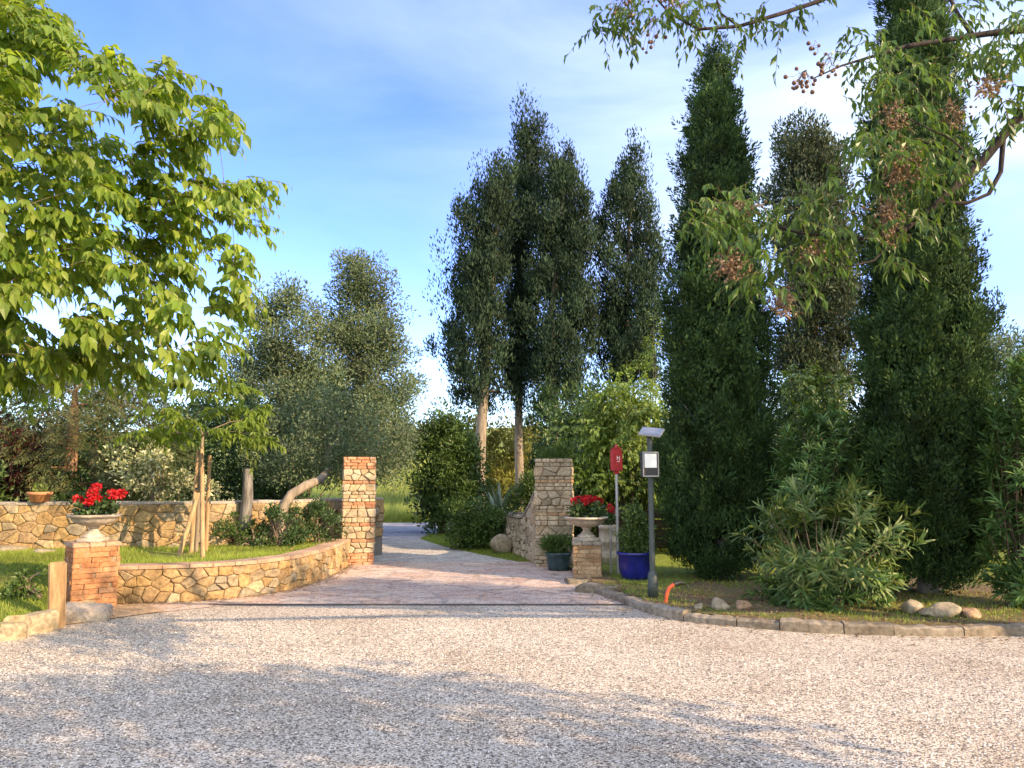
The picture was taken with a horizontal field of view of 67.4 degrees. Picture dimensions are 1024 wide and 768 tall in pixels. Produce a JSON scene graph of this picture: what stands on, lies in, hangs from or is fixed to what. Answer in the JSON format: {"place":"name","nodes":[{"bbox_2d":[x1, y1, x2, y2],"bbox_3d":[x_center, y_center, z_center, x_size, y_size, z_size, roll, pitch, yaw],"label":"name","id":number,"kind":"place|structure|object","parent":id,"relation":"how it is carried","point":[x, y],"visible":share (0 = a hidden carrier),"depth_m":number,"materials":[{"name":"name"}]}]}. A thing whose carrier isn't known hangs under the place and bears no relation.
{"place":"outdoors","nodes":[
{"label":"outdoors","id":0,"kind":"place"},
{"bbox_2d":[65,603,165,624],"bbox_3d":[-6.929,2.617,8.229,5.849,0.001,2.918,4,-8,-29],"label":"earth strip","id":1,"kind":"object","parent":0,"point":[124,609],"visible":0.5,"depth_m":9.34,"materials":[{"name":"brown soil"}]},
{"bbox_2d":[0,535,375,616],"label":"lawn","id":2,"kind":"structure","parent":0,"point":[161,553],"depth_m":11.23,"materials":[{"name":"green plant"}]},
{"bbox_2d":[0,545,28,551],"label":"rock","id":3,"kind":"object","parent":2,"relation":"on","point":[8,547],"visible":0.4,"depth_m":12.47,"materials":[{"name":"beige stone"}]},
{"bbox_2d":[0,563,47,600],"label":"garden weed","id":4,"kind":"object","parent":2,"relation":"on","point":[26,587],"visible":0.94,"depth_m":8.98,"materials":[{"name":"green plant"}]},
{"bbox_2d":[33,549,54,552],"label":"rock","id":5,"kind":"object","parent":2,"relation":"on","point":[42,550],"visible":0.23,"depth_m":12.11,"materials":[{"name":"beige stone"}]},
{"bbox_2d":[0,0,292,425],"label":"broadleaf tree","id":6,"kind":"object","parent":2,"relation":"on","point":[84,350],"visible":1,"depth_m":8.70,"materials":[{"name":"green plant"}]},
{"bbox_2d":[177,447,211,558],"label":"tree stakes","id":7,"kind":"object","parent":2,"relation":"on","point":[204,522],"visible":0.83,"depth_m":12.18,"materials":[{"name":"brown wood"}]},
{"bbox_2d":[113,366,285,552],"bbox_3d":[-4.955,1.145,12.435,2.832,3.144,1.869,0,-7,0],"label":"young tree","id":8,"kind":"object","parent":2,"relation":"on","point":[251,440],"visible":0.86,"depth_m":12.35,"materials":[{"name":"green plant"}]},
{"bbox_2d":[209,510,279,548],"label":"ground plant","id":9,"kind":"object","parent":2,"relation":"on","point":[234,528],"visible":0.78,"depth_m":13.05,"materials":[{"name":"green plant"}]},
{"bbox_2d":[238,469,252,544],"bbox_3d":[-4.674,2.206,13.539,0.261,1.415,0.248,0,-7,0],"label":"dead trunk","id":10,"kind":"object","parent":2,"relation":"on","point":[247,502],"visible":0.53,"depth_m":13.49,"materials":[{"name":"grey wood"}]},
{"bbox_2d":[249,501,312,547],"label":"ground plant","id":11,"kind":"object","parent":2,"relation":"on","point":[286,537],"visible":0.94,"depth_m":13.21,"materials":[{"name":"green plant"}]},
{"bbox_2d":[297,493,349,543],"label":"ground plant","id":12,"kind":"object","parent":2,"relation":"on","point":[320,510],"visible":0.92,"depth_m":13.71,"materials":[{"name":"green plant"}]},
{"bbox_2d":[235,377,421,536],"bbox_3d":[-3.862,1.611,16.845,4.176,3.417,4.569,5,-9,-36],"label":"leaning tree","id":13,"kind":"object","parent":2,"relation":"on","point":[287,465],"visible":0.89,"depth_m":16.55,"materials":[{"name":"green plant"}]},
{"bbox_2d":[143,562,629,613],"bbox_3d":[-2.268,3.096,12.065,8.073,0.001,5.818,1,-7,-9],"label":"paved apron","id":14,"kind":"object","parent":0,"point":[453,583],"visible":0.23,"depth_m":11.25,"materials":[{"name":"grey stone"}]},
{"bbox_2d":[536,532,572,570],"bbox_3d":[0.814,2.942,13.574,0.767,0.677,0.614,0,-7,0],"label":"glazed pot","id":15,"kind":"object","parent":14,"relation":"on","point":[557,553],"visible":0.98,"depth_m":13.43,"materials":[{"name":"teal ceramic"}]},
{"bbox_2d":[564,577,588,584],"bbox_3d":[1.001,3.056,11.858,0.342,0.107,0.358,1,-7,-7],"label":"stone step","id":16,"kind":"object","parent":14,"relation":"on","point":[571,580],"visible":0.65,"depth_m":11.72,"materials":[{"name":"stone"}]},
{"bbox_2d":[575,583,620,592],"bbox_3d":[1.253,2.930,10.964,0.634,0.134,0.429,-3,-8,20],"label":"stone step","id":17,"kind":"object","parent":14,"relation":"on","point":[582,588],"visible":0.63,"depth_m":10.83,"materials":[{"name":"stone"}]},
{"bbox_2d":[0,425,860,565],"bbox_3d":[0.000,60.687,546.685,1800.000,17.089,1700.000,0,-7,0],"label":"ground","id":18,"kind":"structure","parent":0,"point":[382,490],"depth_m":41.56,"materials":[{"name":"plant"}]},
{"bbox_2d":[0,405,54,501],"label":"red leaf shrub","id":19,"kind":"object","parent":18,"relation":"on","point":[10,477],"visible":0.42,"depth_m":14.24,"materials":[{"name":"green plant"}]},
{"bbox_2d":[0,460,90,501],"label":"laurel shrub","id":20,"kind":"object","parent":18,"relation":"on","point":[63,496],"visible":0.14,"depth_m":13.99,"materials":[{"name":"green plant"}]},
{"bbox_2d":[0,383,176,501],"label":"evergreen shrub","id":21,"kind":"object","parent":18,"relation":"on","point":[93,438],"visible":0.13,"depth_m":17.31,"materials":[{"name":"green plant"}]},
{"bbox_2d":[64,539,121,606],"bbox_3d":[-5.337,2.431,9.727,0.559,0.865,0.565,6,-9,-40],"label":"brick pedestal","id":22,"kind":"object","parent":18,"relation":"on","point":[92,572],"visible":0.84,"depth_m":9.54,"materials":[{"name":"orange brick"}]},
{"bbox_2d":[66,483,127,541],"bbox_3d":[-5.310,1.634,9.824,0.682,0.741,0.630,0,-7,0],"label":"flower urn","id":23,"kind":"object","parent":22,"relation":"on","point":[92,515],"visible":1,"depth_m":9.71,"materials":[{"name":"stone"}]},
{"bbox_2d":[0,361,211,501],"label":"pine tree","id":24,"kind":"object","parent":18,"relation":"on","point":[74,437],"visible":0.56,"depth_m":14.65,"materials":[{"name":"plant"}]},
{"bbox_2d":[0,337,237,501],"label":"evergreen shrub","id":25,"kind":"object","parent":18,"relation":"on","point":[151,401],"visible":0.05,"depth_m":20.89,"materials":[{"name":"green plant"}]},
{"bbox_2d":[96,438,234,545],"bbox_3d":[-6.267,2.119,13.864,2.308,2.518,1.821,0,-7,0],"label":"variegated shrub","id":26,"kind":"object","parent":18,"relation":"on","point":[153,460],"visible":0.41,"depth_m":13.98,"materials":[{"name":"green plant"}]},
{"bbox_2d":[0,497,384,555],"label":"garden wall","id":27,"kind":"structure","parent":18,"relation":"on","point":[46,525],"depth_m":13.04,"materials":[{"name":"stone"}]},
{"bbox_2d":[26,482,52,501],"bbox_3d":[-7.941,1.809,12.926,0.390,0.356,0.390,0,-7,0],"label":"clay pot","id":28,"kind":"object","parent":27,"relation":"on","point":[37,496],"visible":1,"depth_m":12.81,"materials":[{"name":"brown ceramic"}]},
{"bbox_2d":[114,366,310,501],"bbox_3d":[-7.070,1.967,18.171,4.696,4.882,3.702,0,-7,0],"label":"evergreen shrub","id":29,"kind":"object","parent":18,"relation":"on","point":[233,480],"visible":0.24,"depth_m":18.00,"materials":[{"name":"green plant"}]},
{"bbox_2d":[116,539,350,603],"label":"garden wall","id":30,"kind":"structure","parent":18,"relation":"on","point":[172,582],"depth_m":10.35,"materials":[{"name":"stone"}]},
{"bbox_2d":[215,342,267,460],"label":"grey green tree","id":31,"kind":"object","parent":18,"relation":"on","point":[230,375],"visible":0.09,"depth_m":21.41,"materials":[{"name":"green plant"}]},
{"bbox_2d":[222,270,357,487],"bbox_3d":[-5.731,0.457,19.641,3.038,7.136,3.020,-6,-9,41],"label":"grey green tree","id":32,"kind":"object","parent":18,"relation":"on","point":[287,374],"visible":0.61,"depth_m":19.48,"materials":[{"name":"green plant"}]},
{"bbox_2d":[231,421,356,499],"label":"evergreen shrub","id":33,"kind":"object","parent":18,"relation":"on","point":[305,479],"visible":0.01,"depth_m":19.98,"materials":[{"name":"green plant"}]},
{"bbox_2d":[340,457,376,564],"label":"gate pillar","id":34,"kind":"structure","parent":18,"relation":"on","point":[358,511],"depth_m":14.51,"materials":[{"name":"stone"}]},
{"bbox_2d":[297,245,432,494],"bbox_3d":[-4.223,0.144,21.258,4.060,8.146,3.530,0,-7,0],"label":"grey green tree","id":35,"kind":"object","parent":18,"relation":"on","point":[363,348],"visible":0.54,"depth_m":20.95,"materials":[{"name":"green plant"}]},
{"bbox_2d":[397,396,497,533],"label":"evergreen tree","id":36,"kind":"object","parent":18,"relation":"on","point":[439,478],"visible":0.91,"depth_m":22.45,"materials":[{"name":"green plant"}]},
{"bbox_2d":[422,147,524,502],"bbox_3d":[-1.548,-2.162,29.366,4.064,14.822,3.268,3,-8,-23],"label":"tall cypress","id":37,"kind":"object","parent":18,"relation":"on","point":[483,265],"visible":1,"depth_m":29.06,"materials":[{"name":"green plant"}]},
{"bbox_2d":[438,495,508,550],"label":"rounded shrub","id":38,"kind":"object","parent":18,"relation":"on","point":[479,523],"visible":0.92,"depth_m":17.50,"materials":[{"name":"green plant"}]},
{"bbox_2d":[465,482,522,534],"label":"agave","id":39,"kind":"object","parent":18,"relation":"on","point":[496,499],"visible":0.26,"depth_m":19.83,"materials":[{"name":"green plant"}]},
{"bbox_2d":[490,534,512,553],"bbox_3d":[-0.234,3.477,16.743,0.408,0.419,0.390,4,-8,-31],"label":"boulder","id":40,"kind":"object","parent":18,"relation":"on","point":[501,543],"visible":0.94,"depth_m":16.62,"materials":[{"name":"grey stone"}]},
{"bbox_2d":[456,405,547,503],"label":"golden bush","id":41,"kind":"object","parent":18,"relation":"on","point":[502,470],"visible":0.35,"depth_m":34.93,"materials":[{"name":"green plant"}]},
{"bbox_2d":[420,532,596,561],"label":"verge grass","id":42,"kind":"structure","parent":18,"relation":"on","point":[441,542],"depth_m":17.75,"materials":[{"name":"green plant"}]},
{"bbox_2d":[502,490,536,563],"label":"curved gate wall","id":43,"kind":"structure","parent":18,"relation":"on","point":[520,532],"depth_m":15.62,"materials":[{"name":"grey stone"}]},
{"bbox_2d":[503,466,536,518],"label":"fern plant","id":44,"kind":"object","parent":43,"relation":"on","point":[524,489],"visible":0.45,"depth_m":16.51,"materials":[{"name":"green plant"}]},
{"bbox_2d":[492,82,557,502],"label":"tall cypress","id":45,"kind":"object","parent":18,"relation":"on","point":[527,146],"visible":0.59,"depth_m":31.52,"materials":[{"name":"green plant"}]},
{"bbox_2d":[520,374,560,508],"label":"slim dark cypress","id":46,"kind":"object","parent":18,"relation":"on","point":[543,394],"visible":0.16,"depth_m":26.01,"materials":[{"name":"green plant"}]},
{"bbox_2d":[533,459,573,566],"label":"gate pillar","id":47,"kind":"structure","parent":18,"relation":"on","point":[554,492],"depth_m":14.18,"materials":[{"name":"beige stone"}]},
{"bbox_2d":[536,438,576,458],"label":"pillar top plant","id":48,"kind":"object","parent":47,"relation":"on","point":[560,450],"visible":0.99,"depth_m":14.42,"materials":[{"name":"green plant"}]},
{"bbox_2d":[511,129,607,443],"bbox_3d":[1.865,-2.493,30.089,3.809,15.673,4.429,0,-7,0],"label":"tall cypress","id":49,"kind":"object","parent":18,"relation":"on","point":[554,278],"visible":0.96,"depth_m":29.63,"materials":[{"name":"green plant"}]},
{"bbox_2d":[545,369,639,527],"bbox_3d":[2.764,2.349,25.058,3.579,5.740,4.225,0,-7,0],"label":"evergreen shrub","id":50,"kind":"object","parent":18,"relation":"on","point":[589,392],"visible":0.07,"depth_m":24.98,"materials":[{"name":"green plant"}]},
{"bbox_2d":[583,124,670,394],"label":"tall cypress","id":51,"kind":"object","parent":18,"relation":"on","point":[624,334],"visible":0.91,"depth_m":30.56,"materials":[{"name":"green plant"}]},
{"bbox_2d":[619,313,671,489],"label":"light green tree","id":52,"kind":"object","parent":18,"relation":"on","point":[646,356],"visible":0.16,"depth_m":24.16,"materials":[{"name":"green plant"}]},
{"bbox_2d":[584,582,1023,636],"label":"kerb","id":53,"kind":"structure","parent":18,"relation":"on","point":[887,628],"depth_m":8.04,"materials":[{"name":"stone"}]},
{"bbox_2d":[374,532,517,561],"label":"driveway","id":54,"kind":"structure","parent":0,"point":[405,547],"depth_m":16.80,"materials":[{"name":"grey stone"}]},
{"bbox_2d":[296,448,642,521],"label":"field grass","id":55,"kind":"structure","parent":0,"point":[395,511],"depth_m":37.40,"materials":[{"name":"plant"}]},
{"bbox_2d":[0,606,1023,767],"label":"gravel yard","id":56,"kind":"structure","parent":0,"point":[745,640],"depth_m":5.76,"materials":[{"name":"grey gravel"}]},
{"bbox_2d":[0,621,28,640],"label":"edging stone","id":57,"kind":"object","parent":56,"relation":"on","point":[13,630],"visible":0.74,"depth_m":7.69,"materials":[{"name":"beige stone"}]},
{"bbox_2d":[3,609,58,634],"bbox_3d":[-5.043,2.516,8.022,0.255,0.257,0.522,-4,-8,32],"label":"edging stone","id":58,"kind":"object","parent":56,"relation":"on","point":[47,620],"visible":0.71,"depth_m":8.05,"materials":[{"name":"beige stone"}]},
{"bbox_2d":[48,561,66,627],"bbox_3d":[-4.960,2.347,8.369,0.192,0.807,0.155,2,-7,-18],"label":"wooden post","id":59,"kind":"object","parent":56,"relation":"on","point":[57,576],"visible":0.6,"depth_m":8.32,"materials":[{"name":"brown wood"}]},
{"bbox_2d":[65,602,113,622],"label":"stone slab","id":60,"kind":"structure","parent":56,"relation":"on","point":[82,612],"depth_m":8.67,"materials":[{"name":"grey stone"}]},
{"bbox_2d":[213,604,626,605],"bbox_3d":[-0.950,2.814,9.786,5.700,0.020,0.055,0,-7,0],"label":"drain channel","id":61,"kind":"object","parent":56,"relation":"on","point":[422,604],"visible":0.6,"depth_m":9.76,"materials":[{"name":"grey metal"}]},
{"bbox_2d":[563,0,1023,327],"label":"chinaberry tree","id":62,"kind":"object","parent":56,"relation":"on","point":[916,154],"visible":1,"depth_m":4.78,"materials":[{"name":"green plant"}]},
{"bbox_2d":[0,0,1023,431],"label":"sky","id":63,"kind":"structure","parent":0,"point":[373,113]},
{"bbox_2d":[383,523,772,531],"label":"road","id":64,"kind":"structure","parent":0,"point":[400,527],"depth_m":25.35,"materials":[{"name":"grey asphalt"}]},
{"bbox_2d":[569,547,1023,624],"bbox_3d":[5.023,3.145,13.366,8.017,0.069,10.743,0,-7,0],"label":"grass","id":65,"kind":"structure","parent":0,"point":[865,614],"depth_m":9.74,"materials":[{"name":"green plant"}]},
{"bbox_2d":[118,544,1023,645],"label":"leaf litter","id":66,"kind":"object","parent":65,"relation":"on","point":[819,613],"visible":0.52,"depth_m":9.32,"materials":[{"name":"plant"}]},
{"bbox_2d":[528,391,644,536],"bbox_3d":[1.981,2.403,19.202,3.356,4.597,3.423,0,-7,0],"label":"hedge shrub","id":67,"kind":"object","parent":65,"relation":"on","point":[560,415],"visible":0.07,"depth_m":19.01,"materials":[{"name":"green plant"}]},
{"bbox_2d":[572,539,601,581],"bbox_3d":[1.196,2.835,12.213,0.476,0.675,0.473,0,-7,4],"label":"brick pedestal","id":68,"kind":"object","parent":65,"relation":"on","point":[587,561],"visible":0.91,"depth_m":12.01,"materials":[{"name":"beige brick"}]},
{"bbox_2d":[565,495,607,541],"bbox_3d":[1.192,2.138,12.301,0.700,0.729,0.700,0,-7,0],"label":"flower urn","id":69,"kind":"object","parent":68,"relation":"on","point":[594,517],"visible":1,"depth_m":12.19,"materials":[{"name":"stone"}]},
{"bbox_2d":[638,427,664,597],"bbox_3d":[1.810,1.659,9.922,0.312,2.245,0.305,-3,-8,24],"label":"solar floodlight","id":70,"kind":"object","parent":65,"relation":"on","point":[649,460],"visible":0.98,"depth_m":9.95,"materials":[{"name":"grey paint"}]},
{"bbox_2d":[664,581,683,602],"bbox_3d":[2.001,2.569,9.473,0.267,0.276,0.060,1,-7,-7],"label":"pipe","id":71,"kind":"object","parent":65,"relation":"on","point":[672,585],"visible":0.95,"depth_m":9.46,"materials":[{"name":"orange plastic"}]},
{"bbox_2d":[693,603,702,608],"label":"rock","id":72,"kind":"object","parent":65,"relation":"on","point":[699,605],"visible":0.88,"depth_m":8.99,"materials":[{"name":"grey stone"}]},
{"bbox_2d":[637,32,793,580],"bbox_3d":[3.170,-1.398,12.454,2.374,9.145,2.473,0,-7,0],"label":"cypress tree","id":73,"kind":"object","parent":65,"relation":"on","point":[716,459],"visible":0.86,"depth_m":11.82,"materials":[{"name":"green plant"}]},
{"bbox_2d":[711,597,729,609],"bbox_3d":[2.453,2.582,9.030,0.227,0.142,0.193,0,-7,0],"label":"rock","id":74,"kind":"object","parent":65,"relation":"on","point":[720,603],"visible":0.89,"depth_m":8.97,"materials":[{"name":"grey stone"}]},
{"bbox_2d":[736,600,752,609],"bbox_3d":[2.724,2.593,9.005,0.186,0.117,0.184,-2,-7,19],"label":"rock","id":75,"kind":"object","parent":65,"relation":"on","point":[743,605],"visible":0.92,"depth_m":8.95,"materials":[{"name":"beige stone"}]},
{"bbox_2d":[756,102,868,450],"bbox_3d":[7.551,-1.517,18.811,2.876,10.851,2.895,-6,-9,41],"label":"loose cypress","id":76,"kind":"object","parent":65,"relation":"on","point":[807,156],"visible":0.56,"depth_m":18.53,"materials":[{"name":"green plant"}]},
{"bbox_2d":[766,410,869,541],"bbox_3d":[7.337,2.819,18.808,5.162,4.727,4.197,-6,-9,40],"label":"hedge shrub","id":77,"kind":"object","parent":65,"relation":"on","point":[796,452],"visible":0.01,"depth_m":18.01,"materials":[{"name":"green plant"}]},
{"bbox_2d":[769,352,867,555],"bbox_3d":[6.260,1.754,15.536,3.473,4.796,2.644,0,-7,0],"label":"broadleaf shrub","id":78,"kind":"object","parent":65,"relation":"on","point":[804,385],"visible":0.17,"depth_m":15.23,"materials":[{"name":"green plant"}]},
{"bbox_2d":[762,400,881,556],"bbox_3d":[4.318,1.525,10.800,1.678,2.658,1.547,0,-7,0],"label":"oleander","id":79,"kind":"object","parent":65,"relation":"on","point":[824,452],"visible":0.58,"depth_m":10.67,"materials":[{"name":"green plant"}]},
{"bbox_2d":[739,547,908,612],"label":"oleander","id":80,"kind":"object","parent":65,"relation":"on","point":[847,594],"visible":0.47,"depth_m":9.10,"materials":[{"name":"green plant"}]},
{"bbox_2d":[728,471,934,610],"bbox_3d":[3.916,1.993,9.430,2.500,1.866,2.080,0,-7,0],"label":"oleander","id":81,"kind":"object","parent":65,"relation":"on","point":[789,556],"visible":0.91,"depth_m":9.13,"materials":[{"name":"green plant"}]},
{"bbox_2d":[900,599,923,614],"bbox_3d":[4.561,2.536,8.750,0.198,0.173,0.309,0,-7,0],"label":"rock","id":82,"kind":"object","parent":65,"relation":"on","point":[911,606],"visible":0.85,"depth_m":8.65,"materials":[{"name":"beige stone"}]},
{"bbox_2d":[919,607,934,616],"bbox_3d":[4.621,2.532,8.536,0.160,0.116,0.174,0,-7,0],"label":"rock","id":83,"kind":"object","parent":65,"relation":"on","point":[928,612],"visible":0.94,"depth_m":8.49,"materials":[{"name":"grey stone"}]},
{"bbox_2d":[844,0,1013,598],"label":"cypress tree","id":84,"kind":"object","parent":65,"relation":"on","point":[926,396],"visible":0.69,"depth_m":10.21,"materials":[{"name":"green plant"}]},
{"bbox_2d":[931,602,961,616],"bbox_3d":[4.801,2.506,8.521,0.312,0.172,0.196,0,-7,0],"label":"rock","id":85,"kind":"object","parent":65,"relation":"on","point":[946,609],"visible":0.85,"depth_m":8.46,"materials":[{"name":"beige stone"}]},
{"bbox_2d":[962,607,980,618],"bbox_3d":[5.064,2.526,8.461,0.235,0.114,0.193,0,-7,0],"label":"rock","id":86,"kind":"object","parent":65,"relation":"on","point":[974,613],"visible":0.88,"depth_m":8.41,"materials":[{"name":"brown stone"}]},
{"bbox_2d":[970,286,1010,557],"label":"cypress","id":87,"kind":"object","parent":65,"relation":"on","point":[993,366],"visible":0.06,"depth_m":15.01,"materials":[{"name":"green plant"}]},
{"bbox_2d":[966,351,1023,609],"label":"oleander","id":88,"kind":"object","parent":65,"relation":"on","point":[1008,532],"visible":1,"depth_m":9.36,"materials":[{"name":"green plant"}]},
{"bbox_2d":[996,338,1023,543],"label":"cypress","id":89,"kind":"object","parent":65,"relation":"on","point":[1016,352],"visible":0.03,"depth_m":17.11,"materials":[{"name":"green plant"}]},
{"bbox_2d":[602,540,1009,586],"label":"side lawn","id":90,"kind":"structure","parent":0,"point":[665,577],"depth_m":12.53,"materials":[{"name":"plant"}]},
{"bbox_2d":[537,364,672,551],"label":"light green tree","id":91,"kind":"object","parent":90,"relation":"on","point":[643,412],"visible":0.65,"depth_m":16.74,"materials":[{"name":"green plant"}]},
{"bbox_2d":[598,503,616,564],"bbox_3d":[1.726,2.679,13.775,0.367,1.087,0.364,0,-7,0],"label":"banded planter","id":92,"kind":"object","parent":90,"relation":"on","point":[603,528],"visible":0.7,"depth_m":13.63,"materials":[{"name":"stone"}]},
{"bbox_2d":[609,444,622,573],"bbox_3d":[1.691,2.040,12.454,0.184,2.112,0.170,3,-8,-20],"label":"red post box","id":93,"kind":"object","parent":90,"relation":"on","point":[616,464],"visible":0.94,"depth_m":12.46,"materials":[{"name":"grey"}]},
{"bbox_2d":[597,507,673,546],"bbox_3d":[3.300,2.964,15.397,3.200,1.000,0.120,0,-7,0],"label":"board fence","id":94,"kind":"object","parent":90,"relation":"on","point":[656,522],"visible":0.08,"depth_m":15.35,"materials":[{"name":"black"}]},
{"bbox_2d":[614,497,657,579],"bbox_3d":[1.910,2.360,11.822,0.687,1.251,0.645,0,-7,0],"label":"glazed pot","id":95,"kind":"object","parent":90,"relation":"on","point":[633,557],"visible":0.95,"depth_m":11.65,"materials":[{"name":"blue ceramic"}]},
{"bbox_2d":[988,315,1023,440],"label":"pale bush","id":96,"kind":"object","parent":90,"relation":"on","point":[1007,341],"visible":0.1,"depth_m":26.92,"materials":[{"name":"green plant"}]}
]}

